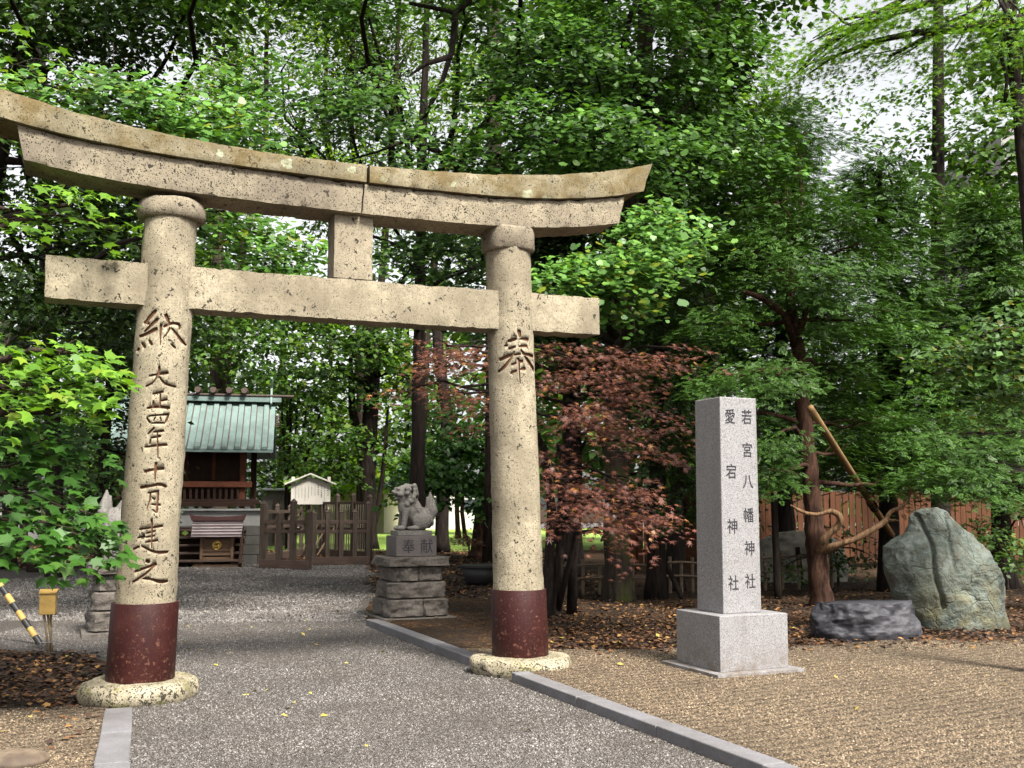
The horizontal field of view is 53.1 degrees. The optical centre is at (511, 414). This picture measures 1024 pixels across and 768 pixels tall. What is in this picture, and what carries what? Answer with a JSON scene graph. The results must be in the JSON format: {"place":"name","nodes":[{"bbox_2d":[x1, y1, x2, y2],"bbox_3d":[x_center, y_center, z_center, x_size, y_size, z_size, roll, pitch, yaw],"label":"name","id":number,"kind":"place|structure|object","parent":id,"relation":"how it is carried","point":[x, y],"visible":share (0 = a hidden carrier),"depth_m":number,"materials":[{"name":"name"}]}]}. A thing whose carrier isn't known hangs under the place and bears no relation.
{"place":"outdoors","nodes":[
{"label":"outdoors","id":0,"kind":"place"},
{"bbox_2d":[256,488,284,545],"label":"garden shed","id":1,"kind":"structure","parent":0,"point":[271,498],"depth_m":41.80,"materials":[{"name":"grey wood"}]},
{"bbox_2d":[272,499,280,542],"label":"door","id":2,"kind":"structure","parent":1,"relation":"in","point":[275,501],"depth_m":41.75,"materials":[{"name":"brown wood"}]},
{"bbox_2d":[0,562,734,767],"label":"gravel path","id":3,"kind":"structure","parent":0,"point":[6,626],"depth_m":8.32,"materials":[{"name":"grey gravel"}]},
{"bbox_2d":[0,582,43,644],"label":"guy wire guard","id":4,"kind":"object","parent":3,"relation":"on","point":[23,619],"visible":0.94,"depth_m":12.03,"materials":[{"name":"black plastic"}]},
{"bbox_2d":[26,545,69,571],"bbox_3d":[-11.447,3.261,25.379,0.900,1.279,0.560,0,-5,0],"label":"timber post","id":5,"kind":"object","parent":3,"relation":"on","point":[30,568],"visible":0.16,"depth_m":25.05,"materials":[{"name":"brown wood"}]},
{"bbox_2d":[39,589,58,650],"bbox_3d":[-5.170,2.312,11.391,0.190,0.712,0.170,2,-5,-18],"label":"yellow box","id":6,"kind":"object","parent":3,"relation":"on","point":[48,602],"visible":0.87,"depth_m":11.36,"materials":[{"name":"paint"}]},
{"bbox_2d":[80,539,118,638],"bbox_3d":[-4.916,2.203,13.080,1.060,1.210,0.950,2,-6,-24],"label":"stone pedestal","id":7,"kind":"object","parent":3,"relation":"on","point":[97,613],"visible":0.27,"depth_m":12.61,"materials":[{"name":"stone"}]},
{"bbox_2d":[97,490,122,536],"bbox_3d":[-4.954,1.224,13.151,0.685,0.747,0.341,2,-6,-24],"label":"lion statue","id":8,"kind":"object","parent":7,"relation":"on","point":[107,507],"visible":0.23,"depth_m":12.99,"materials":[{"name":"stone"}]},
{"bbox_2d":[0,564,376,621],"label":"loose gravel","id":9,"kind":"structure","parent":3,"relation":"on","point":[218,617],"depth_m":18.13,"materials":[{"name":"grey gravel"}]},
{"bbox_2d":[190,514,245,566],"bbox_3d":[-7.942,3.397,27.630,1.474,1.404,1.060,1,-5,-12],"label":"offering box","id":10,"kind":"object","parent":3,"relation":"on","point":[203,527],"visible":0.98,"depth_m":27.41,"materials":[{"name":"brown wood"}]},
{"bbox_2d":[259,499,313,569],"bbox_3d":[-5.856,3.096,26.520,1.571,1.813,0.162,-2,-6,23],"label":"wooden fence","id":11,"kind":"object","parent":3,"relation":"on","point":[292,562],"visible":0.95,"depth_m":26.44,"materials":[{"name":"brown wood"}]},
{"bbox_2d":[312,501,370,565],"bbox_3d":[-4.720,3.274,28.258,1.662,1.772,0.144,2,-6,-24],"label":"wooden fence","id":12,"kind":"object","parent":3,"relation":"on","point":[340,559],"visible":0.86,"depth_m":28.21,"materials":[{"name":"brown wood"}]},
{"bbox_2d":[367,535,455,620],"bbox_3d":[-1.452,2.349,14.698,1.060,1.210,0.950,2,-6,-24],"label":"stone pedestal","id":13,"kind":"object","parent":3,"relation":"on","point":[410,585],"visible":0.99,"depth_m":14.40,"materials":[{"name":"stone"}]},
{"bbox_2d":[391,483,437,535],"bbox_3d":[-1.414,1.373,14.803,0.686,0.747,0.341,2,-6,-24],"label":"lion statue","id":14,"kind":"object","parent":13,"relation":"on","point":[415,514],"visible":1,"depth_m":14.68,"materials":[{"name":"stone"}]},
{"bbox_2d":[3,605,1006,766],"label":"yellow leaves","id":15,"kind":"object","parent":3,"relation":"on","point":[323,714],"visible":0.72,"depth_m":9.21,"materials":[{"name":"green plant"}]},
{"bbox_2d":[268,529,643,550],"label":"lawn","id":16,"kind":"structure","parent":0,"point":[382,541],"depth_m":47.45,"materials":[{"name":"green plant"}]},
{"bbox_2d":[7,248,128,506],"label":"tree","id":17,"kind":"object","parent":16,"relation":"on","point":[38,347],"visible":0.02,"depth_m":53.70,"materials":[{"name":"green plant"}]},
{"bbox_2d":[0,196,210,513],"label":"tree","id":18,"kind":"object","parent":16,"relation":"on","point":[195,371],"visible":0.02,"depth_m":44.38,"materials":[{"name":"green plant"}]},
{"bbox_2d":[79,230,247,508],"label":"tree","id":19,"kind":"object","parent":16,"relation":"on","point":[193,384],"visible":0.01,"depth_m":45.81,"materials":[{"name":"green plant"}]},
{"bbox_2d":[108,2,286,508],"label":"tree","id":20,"kind":"object","parent":16,"relation":"on","point":[211,97],"visible":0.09,"depth_m":41.05,"materials":[{"name":"green plant"}]},
{"bbox_2d":[158,0,348,393],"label":"tree","id":21,"kind":"object","parent":16,"relation":"on","point":[266,43],"visible":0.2,"depth_m":39.23,"materials":[{"name":"green plant"}]},
{"bbox_2d":[183,208,326,508],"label":"tree","id":22,"kind":"object","parent":16,"relation":"on","point":[242,380],"visible":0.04,"depth_m":56.05,"materials":[{"name":"green plant"}]},
{"bbox_2d":[190,226,388,529],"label":"tree","id":23,"kind":"object","parent":16,"relation":"on","point":[291,251],"visible":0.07,"depth_m":61.69,"materials":[{"name":"green plant"}]},
{"bbox_2d":[225,331,395,548],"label":"tree","id":24,"kind":"object","parent":16,"relation":"on","point":[289,468],"visible":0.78,"depth_m":37.51,"materials":[{"name":"green plant"}]},
{"bbox_2d":[246,260,412,525],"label":"tree","id":25,"kind":"object","parent":16,"relation":"on","point":[347,420],"visible":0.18,"depth_m":57.73,"materials":[{"name":"green plant"}]},
{"bbox_2d":[274,0,413,519],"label":"tree","id":26,"kind":"object","parent":16,"relation":"on","point":[316,227],"visible":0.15,"depth_m":43.01,"materials":[{"name":"green plant"}]},
{"bbox_2d":[303,455,398,532],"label":"pale house","id":27,"kind":"structure","parent":16,"relation":"on","point":[386,523],"depth_m":61.96,"materials":[{"name":"white paint"}]},
{"bbox_2d":[281,0,432,163],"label":"tree","id":28,"kind":"object","parent":16,"relation":"on","point":[352,50],"visible":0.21,"depth_m":41.08,"materials":[{"name":"green plant"}]},
{"bbox_2d":[277,275,455,548],"bbox_3d":[-5.394,-0.210,38.429,6.716,10.565,5.301,0,-5,0],"label":"tree","id":29,"kind":"object","parent":16,"relation":"on","point":[364,345],"visible":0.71,"depth_m":38.67,"materials":[{"name":"green plant"}]},
{"bbox_2d":[292,0,472,473],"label":"tree","id":30,"kind":"object","parent":16,"relation":"on","point":[384,231],"visible":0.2,"depth_m":41.72,"materials":[{"name":"green plant"}]},
{"bbox_2d":[331,283,463,525],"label":"tree","id":31,"kind":"object","parent":16,"relation":"on","point":[390,434],"visible":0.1,"depth_m":59.83,"materials":[{"name":"green plant"}]},
{"bbox_2d":[377,274,485,504],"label":"tree","id":32,"kind":"object","parent":16,"relation":"on","point":[408,433],"visible":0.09,"depth_m":59.02,"materials":[{"name":"green plant"}]},
{"bbox_2d":[455,479,466,538],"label":"tree","id":33,"kind":"object","parent":16,"relation":"on","point":[457,523],"visible":0.42,"depth_m":51.16,"materials":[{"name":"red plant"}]},
{"bbox_2d":[402,0,530,459],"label":"tree","id":34,"kind":"object","parent":16,"relation":"on","point":[457,131],"visible":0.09,"depth_m":42.81,"materials":[{"name":"green plant"}]},
{"bbox_2d":[449,528,485,554],"bbox_3d":[-1.188,3.857,29.934,1.060,1.214,7.800,0,-5,0],"label":"bush","id":35,"kind":"object","parent":16,"relation":"on","point":[467,540],"visible":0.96,"depth_m":26.77,"materials":[{"name":"green plant"}]},
{"bbox_2d":[484,357,592,516],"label":"tree","id":36,"kind":"object","parent":16,"relation":"on","point":[548,445],"visible":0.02,"depth_m":55.61,"materials":[{"name":"green plant"}]},
{"bbox_2d":[443,154,644,543],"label":"tree","id":37,"kind":"object","parent":16,"relation":"on","point":[454,336],"visible":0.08,"depth_m":44.23,"materials":[{"name":"green plant"}]},
{"bbox_2d":[455,42,750,517],"bbox_3d":[3.801,-4.514,38.220,12.519,19.464,11.708,-3,-6,27],"label":"tree","id":38,"kind":"object","parent":16,"relation":"on","point":[597,464],"visible":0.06,"depth_m":37.12,"materials":[{"name":"green plant"}]},
{"bbox_2d":[0,637,1023,767],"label":"raked gravel","id":39,"kind":"structure","parent":0,"point":[87,743],"depth_m":7.95,"materials":[{"name":"beige gravel"}]},
{"bbox_2d":[0,748,49,767],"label":"corner rock","id":40,"kind":"object","parent":39,"relation":"on","point":[19,758],"visible":0.99,"depth_m":6.35,"materials":[{"name":"beige stone"}]},
{"bbox_2d":[0,22,143,590],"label":"maple tree","id":41,"kind":"object","parent":39,"relation":"on","point":[51,539],"visible":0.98,"depth_m":7.97,"materials":[{"name":"green plant"}]},
{"bbox_2d":[662,397,803,677],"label":"stone pillar","id":42,"kind":"structure","parent":39,"relation":"on","point":[728,627],"depth_m":9.62,"materials":[{"name":"stone"}]},
{"bbox_2d":[0,509,1023,763],"bbox_3d":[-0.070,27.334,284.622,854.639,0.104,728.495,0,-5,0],"label":"ground","id":43,"kind":"structure","parent":0,"point":[466,627],"depth_m":14.24,"materials":[{"name":"soil"}]},
{"bbox_2d":[0,507,93,538],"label":"white wall","id":44,"kind":"structure","parent":43,"relation":"on","point":[32,535],"depth_m":49.69,"materials":[{"name":"white paint"}]},
{"bbox_2d":[0,262,96,568],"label":"tree","id":45,"kind":"object","parent":43,"relation":"on","point":[14,483],"visible":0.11,"depth_m":26.91,"materials":[{"name":"green plant"}]},
{"bbox_2d":[0,649,110,748],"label":"fallen leaves","id":46,"kind":"object","parent":43,"relation":"on","point":[49,680],"visible":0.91,"depth_m":9.59,"materials":[{"name":"brown plant"}]},
{"bbox_2d":[0,319,116,541],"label":"tree","id":47,"kind":"object","parent":43,"relation":"on","point":[92,494],"visible":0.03,"depth_m":34.09,"materials":[{"name":"green plant"}]},
{"bbox_2d":[0,324,117,548],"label":"tree","id":48,"kind":"object","parent":43,"relation":"on","point":[83,497],"visible":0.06,"depth_m":34.05,"materials":[{"name":"green plant"}]},
{"bbox_2d":[93,707,132,767],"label":"kerb","id":49,"kind":"structure","parent":43,"relation":"on","point":[114,747],"depth_m":6.91,"materials":[{"name":"concrete"}]},
{"bbox_2d":[40,305,199,561],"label":"tree","id":50,"kind":"object","parent":43,"relation":"on","point":[101,481],"visible":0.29,"depth_m":24.91,"materials":[{"name":"green plant"}]},
{"bbox_2d":[0,0,276,410],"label":"broadleaf tree","id":51,"kind":"object","parent":43,"relation":"on","point":[100,52],"visible":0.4,"depth_m":20.08,"materials":[{"name":"green plant"}]},
{"bbox_2d":[0,0,348,577],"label":"ginkgo tree","id":52,"kind":"object","parent":43,"relation":"on","point":[174,121],"visible":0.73,"depth_m":14.05,"materials":[{"name":"green plant"}]},
{"bbox_2d":[95,377,293,566],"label":"shrine building","id":53,"kind":"structure","parent":43,"relation":"on","point":[228,434],"depth_m":29.14,"materials":[{"name":"paint"}]},
{"bbox_2d":[189,209,346,508],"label":"tree","id":54,"kind":"object","parent":43,"relation":"on","point":[219,366],"visible":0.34,"depth_m":34.07,"materials":[{"name":"green plant"}]},
{"bbox_2d":[266,503,303,559],"bbox_3d":[-7.073,3.628,31.840,0.132,1.711,4.060,0,-5,3],"label":"wooden fence","id":55,"kind":"object","parent":43,"relation":"on","point":[286,552],"visible":0.59,"depth_m":32.03,"materials":[{"name":"brown wood"}]},
{"bbox_2d":[2,545,602,598],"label":"fallen leaves","id":56,"kind":"object","parent":43,"relation":"on","point":[445,572],"visible":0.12,"depth_m":25.88,"materials":[{"name":"brown plant"}]},
{"bbox_2d":[284,473,336,509],"bbox_3d":[-6.657,3.310,33.820,1.698,2.703,0.420,1,-5,-6],"label":"notice board","id":57,"kind":"object","parent":43,"relation":"on","point":[310,490],"visible":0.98,"depth_m":33.85,"materials":[{"name":"white wood"}]},
{"bbox_2d":[0,88,651,707],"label":"torii gate","id":58,"kind":"structure","parent":43,"relation":"on","point":[166,288],"depth_m":9.21,"materials":[{"name":"stone"}]},
{"bbox_2d":[303,493,372,558],"bbox_3d":[-5.820,3.548,32.900,0.607,2.062,4.394,4,-6,-37],"label":"picket fence","id":59,"kind":"object","parent":43,"relation":"on","point":[320,509],"visible":0.59,"depth_m":32.89,"materials":[{"name":"brown wood"}]},
{"bbox_2d":[216,0,577,529],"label":"ginkgo tree","id":60,"kind":"object","parent":43,"relation":"on","point":[418,253],"visible":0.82,"depth_m":17.20,"materials":[{"name":"green plant"}]},
{"bbox_2d":[366,619,475,665],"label":"kerb","id":61,"kind":"structure","parent":43,"relation":"on","point":[458,654],"depth_m":11.75,"materials":[{"name":"concrete"}]},
{"bbox_2d":[371,329,491,551],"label":"tree","id":62,"kind":"object","parent":43,"relation":"on","point":[445,483],"visible":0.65,"depth_m":31.04,"materials":[{"name":"green plant"}]},
{"bbox_2d":[398,483,477,528],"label":"white building","id":63,"kind":"structure","parent":43,"relation":"on","point":[468,522],"depth_m":71.63,"materials":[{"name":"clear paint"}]},
{"bbox_2d":[464,499,475,510],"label":"window","id":64,"kind":"structure","parent":63,"relation":"in","point":[465,500],"depth_m":71.66,"materials":[{"name":"grey glass"}]},
{"bbox_2d":[372,1,552,562],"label":"tree","id":65,"kind":"object","parent":43,"relation":"on","point":[487,548],"visible":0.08,"depth_m":29.86,"materials":[{"name":"green plant"}]},
{"bbox_2d":[466,420,484,558],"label":"tree","id":66,"kind":"object","parent":43,"relation":"on","point":[475,552],"visible":0.28,"depth_m":31.85,"materials":[{"name":"brown plant"}]},
{"bbox_2d":[459,564,492,584],"bbox_3d":[-0.631,3.354,21.445,0.950,0.385,0.950,0,-5,0],"label":"black tub","id":67,"kind":"object","parent":43,"relation":"on","point":[478,574],"visible":0.75,"depth_m":21.09,"materials":[{"name":"black plastic"}]},
{"bbox_2d":[366,336,730,617],"bbox_3d":[0.558,0.911,12.796,4.183,4.004,3.912,-4,-7,41],"label":"red maple","id":68,"kind":"object","parent":43,"relation":"on","point":[557,578],"visible":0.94,"depth_m":12.74,"materials":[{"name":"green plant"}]},
{"bbox_2d":[441,0,682,576],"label":"tree","id":69,"kind":"object","parent":43,"relation":"on","point":[545,244],"visible":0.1,"depth_m":24.00,"materials":[{"name":"green plant"}]},
{"bbox_2d":[564,559,645,595],"bbox_3d":[1.764,3.004,18.746,1.773,0.695,0.089,1,-5,-10],"label":"bamboo fence","id":70,"kind":"object","parent":43,"relation":"on","point":[582,578],"visible":0.34,"depth_m":18.68,"materials":[{"name":"brown wood"}]},
{"bbox_2d":[416,0,844,601],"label":"ginkgo tree","id":71,"kind":"object","parent":43,"relation":"on","point":[624,260],"visible":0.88,"depth_m":15.98,"materials":[{"name":"green plant"}]},
{"bbox_2d":[512,671,798,767],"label":"kerb","id":72,"kind":"structure","parent":43,"relation":"on","point":[717,749],"depth_m":7.17,"materials":[{"name":"concrete"}]},
{"bbox_2d":[586,193,751,599],"bbox_3d":[2.665,-0.394,18.136,2.773,7.263,3.059,-3,-6,33],"label":"tree","id":73,"kind":"object","parent":43,"relation":"on","point":[656,586],"visible":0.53,"depth_m":17.73,"materials":[{"name":"green plant"}]},
{"bbox_2d":[564,139,784,590],"bbox_3d":[3.078,-1.061,20.170,4.302,9.274,3.851,0,-5,0],"label":"tree","id":74,"kind":"object","parent":43,"relation":"on","point":[675,552],"visible":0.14,"depth_m":19.87,"materials":[{"name":"green plant"}]},
{"bbox_2d":[666,559,685,599],"bbox_3d":[2.784,2.839,17.758,0.518,0.795,0.097,-5,-7,42],"label":"leaning stake","id":75,"kind":"object","parent":43,"relation":"on","point":[675,584],"visible":0.88,"depth_m":17.69,"materials":[{"name":"brown wood"}]},
{"bbox_2d":[597,345,754,542],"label":"tree","id":76,"kind":"object","parent":43,"relation":"on","point":[632,470],"depth_m":45.58,"materials":[{"name":"green plant"}]},
{"bbox_2d":[667,557,696,592],"bbox_3d":[3.172,3.032,19.165,1.040,0.715,0.089,0,-5,0],"label":"bamboo fence","id":77,"kind":"object","parent":43,"relation":"on","point":[681,575],"visible":0.36,"depth_m":19.14,"materials":[{"name":"wood"}]},
{"bbox_2d":[685,493,696,569],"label":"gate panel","id":78,"kind":"structure","parent":43,"relation":"on","point":[691,551],"depth_m":25.45,"materials":[{"name":"brown wood"}]},
{"bbox_2d":[584,0,813,444],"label":"tree","id":79,"kind":"object","parent":43,"relation":"on","point":[725,358],"visible":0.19,"depth_m":23.05,"materials":[{"name":"green plant"}]},
{"bbox_2d":[581,100,861,537],"bbox_3d":[6.964,-3.625,36.283,10.407,17.301,11.128,1,-5,-12],"label":"tree","id":80,"kind":"object","parent":43,"relation":"on","point":[594,454],"visible":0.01,"depth_m":35.27,"materials":[{"name":"green plant"}]},
{"bbox_2d":[491,572,1023,658],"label":"fallen leaves","id":81,"kind":"object","parent":43,"relation":"on","point":[592,638],"visible":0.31,"depth_m":12.54,"materials":[{"name":"brown plant"}]},
{"bbox_2d":[744,377,803,524],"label":"tree","id":82,"kind":"object","parent":43,"relation":"on","point":[761,418],"visible":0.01,"depth_m":43.82,"materials":[{"name":"green plant"}]},
{"bbox_2d":[771,493,781,598],"bbox_3d":[4.556,2.281,17.661,0.160,1.843,0.130,0,-5,0],"label":"wooden post","id":83,"kind":"object","parent":43,"relation":"on","point":[776,552],"visible":0.91,"depth_m":17.61,"materials":[{"name":"brown wood"}]},
{"bbox_2d":[691,88,877,531],"bbox_3d":[6.468,-2.048,24.481,4.577,12.006,4.701,0,-5,0],"label":"conifer","id":84,"kind":"object","parent":43,"relation":"on","point":[786,518],"visible":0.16,"depth_m":23.84,"materials":[{"name":"green plant"}]},
{"bbox_2d":[637,98,947,605],"bbox_3d":[4.678,-1.070,16.473,5.304,8.623,4.988,0,-5,0],"label":"yew tree","id":85,"kind":"object","parent":43,"relation":"on","point":[817,546],"visible":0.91,"depth_m":16.26,"materials":[{"name":"green plant"}]},
{"bbox_2d":[761,551,836,589],"bbox_3d":[5.629,3.074,20.070,1.807,0.795,0.089,2,-6,-23],"label":"bamboo fence","id":86,"kind":"object","parent":43,"relation":"on","point":[764,558],"visible":0.48,"depth_m":19.93,"materials":[{"name":"brown wood"}]},
{"bbox_2d":[795,547,804,587],"bbox_3d":[5.733,3.053,20.399,0.174,0.805,0.110,0,-5,0],"label":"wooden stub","id":87,"kind":"object","parent":43,"relation":"on","point":[797,550],"visible":0.53,"depth_m":20.37,"materials":[{"name":"brown wood"}]},
{"bbox_2d":[759,530,848,582],"bbox_3d":[6.326,3.109,22.461,2.037,1.106,1.192,0,-5,0],"label":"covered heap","id":88,"kind":"object","parent":43,"relation":"on","point":[792,539],"visible":0.41,"depth_m":22.05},
{"bbox_2d":[757,292,875,543],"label":"tree","id":89,"kind":"object","parent":43,"relation":"on","point":[826,488],"visible":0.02,"depth_m":35.78,"materials":[{"name":"green plant"}]},
{"bbox_2d":[760,525,877,586],"bbox_3d":[6.231,2.848,20.035,1.918,1.440,3.647,-4,-7,39],"label":"bush","id":90,"kind":"object","parent":43,"relation":"on","point":[841,556],"visible":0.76,"depth_m":19.62,"materials":[{"name":"green plant"}]},
{"bbox_2d":[629,490,1023,570],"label":"board fence","id":91,"kind":"object","parent":43,"relation":"on","point":[867,519],"visible":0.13,"depth_m":27.61,"materials":[{"name":"brown wood"}]},
{"bbox_2d":[807,405,894,536],"bbox_3d":[6.464,1.704,18.153,0.151,3.042,8.518,-3,-6,31],"label":"prop pole","id":92,"kind":"object","parent":43,"relation":"on","point":[835,447],"visible":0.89,"depth_m":16.29,"materials":[{"name":"brown wood"}]},
{"bbox_2d":[809,599,922,641],"bbox_3d":[4.164,2.435,12.061,1.311,0.482,0.804,0,-5,-4],"label":"rock","id":93,"kind":"object","parent":43,"relation":"on","point":[864,620],"visible":0.99,"depth_m":11.79,"materials":[{"name":"stone"}]},
{"bbox_2d":[737,0,1023,250],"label":"maple tree","id":94,"kind":"object","parent":43,"relation":"on","point":[1010,21],"visible":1,"depth_m":10.05,"materials":[{"name":"green plant"}]},
{"bbox_2d":[764,147,1023,591],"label":"conifer","id":95,"kind":"object","parent":43,"relation":"on","point":[885,353],"visible":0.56,"depth_m":19.26,"materials":[{"name":"green plant"}]},
{"bbox_2d":[784,5,1023,515],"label":"tree","id":96,"kind":"object","parent":43,"relation":"on","point":[937,147],"visible":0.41,"depth_m":26.58,"materials":[{"name":"green plant"}]},
{"bbox_2d":[848,277,985,513],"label":"tree","id":97,"kind":"object","parent":43,"relation":"on","point":[915,404],"depth_m":38.14,"materials":[{"name":"green plant"}]},
{"bbox_2d":[846,405,1023,520],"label":"yew tree","id":98,"kind":"object","parent":43,"relation":"on","point":[955,483],"visible":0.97,"depth_m":15.88,"materials":[{"name":"green plant"}]},
{"bbox_2d":[856,0,1023,488],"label":"tree","id":99,"kind":"object","parent":43,"relation":"on","point":[965,169],"visible":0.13,"depth_m":38.09,"materials":[{"name":"green plant"}]},
{"bbox_2d":[867,183,1023,588],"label":"conifer","id":100,"kind":"object","parent":43,"relation":"on","point":[983,224],"visible":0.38,"depth_m":19.80,"materials":[{"name":"green plant"}]},
{"bbox_2d":[882,507,1009,629],"bbox_3d":[5.567,1.998,13.233,1.557,1.583,0.978,0,-5,0],"label":"boulder","id":101,"kind":"object","parent":43,"relation":"on","point":[942,570],"visible":0.98,"depth_m":12.85,"materials":[{"name":"grey stone"}]},
{"bbox_2d":[895,287,1023,443],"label":"tree","id":102,"kind":"object","parent":43,"relation":"on","point":[1014,350],"visible":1,"depth_m":11.68,"materials":[{"name":"green plant"}]},
{"bbox_2d":[959,511,1023,589],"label":"bush","id":103,"kind":"object","parent":43,"relation":"on","point":[999,545],"visible":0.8,"depth_m":16.00,"materials":[{"name":"green plant"}]},
{"bbox_2d":[0,0,1023,508],"label":"sky","id":104,"kind":"structure","parent":0,"point":[882,120],"materials":[{"name":"white"}]},
{"bbox_2d":[297,523,862,527],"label":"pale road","id":105,"kind":"structure","parent":0,"point":[592,525],"depth_m":86.01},
{"bbox_2d":[945,128,1023,525],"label":"tree","id":106,"kind":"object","parent":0,"point":[997,162],"depth_m":89.22,"materials":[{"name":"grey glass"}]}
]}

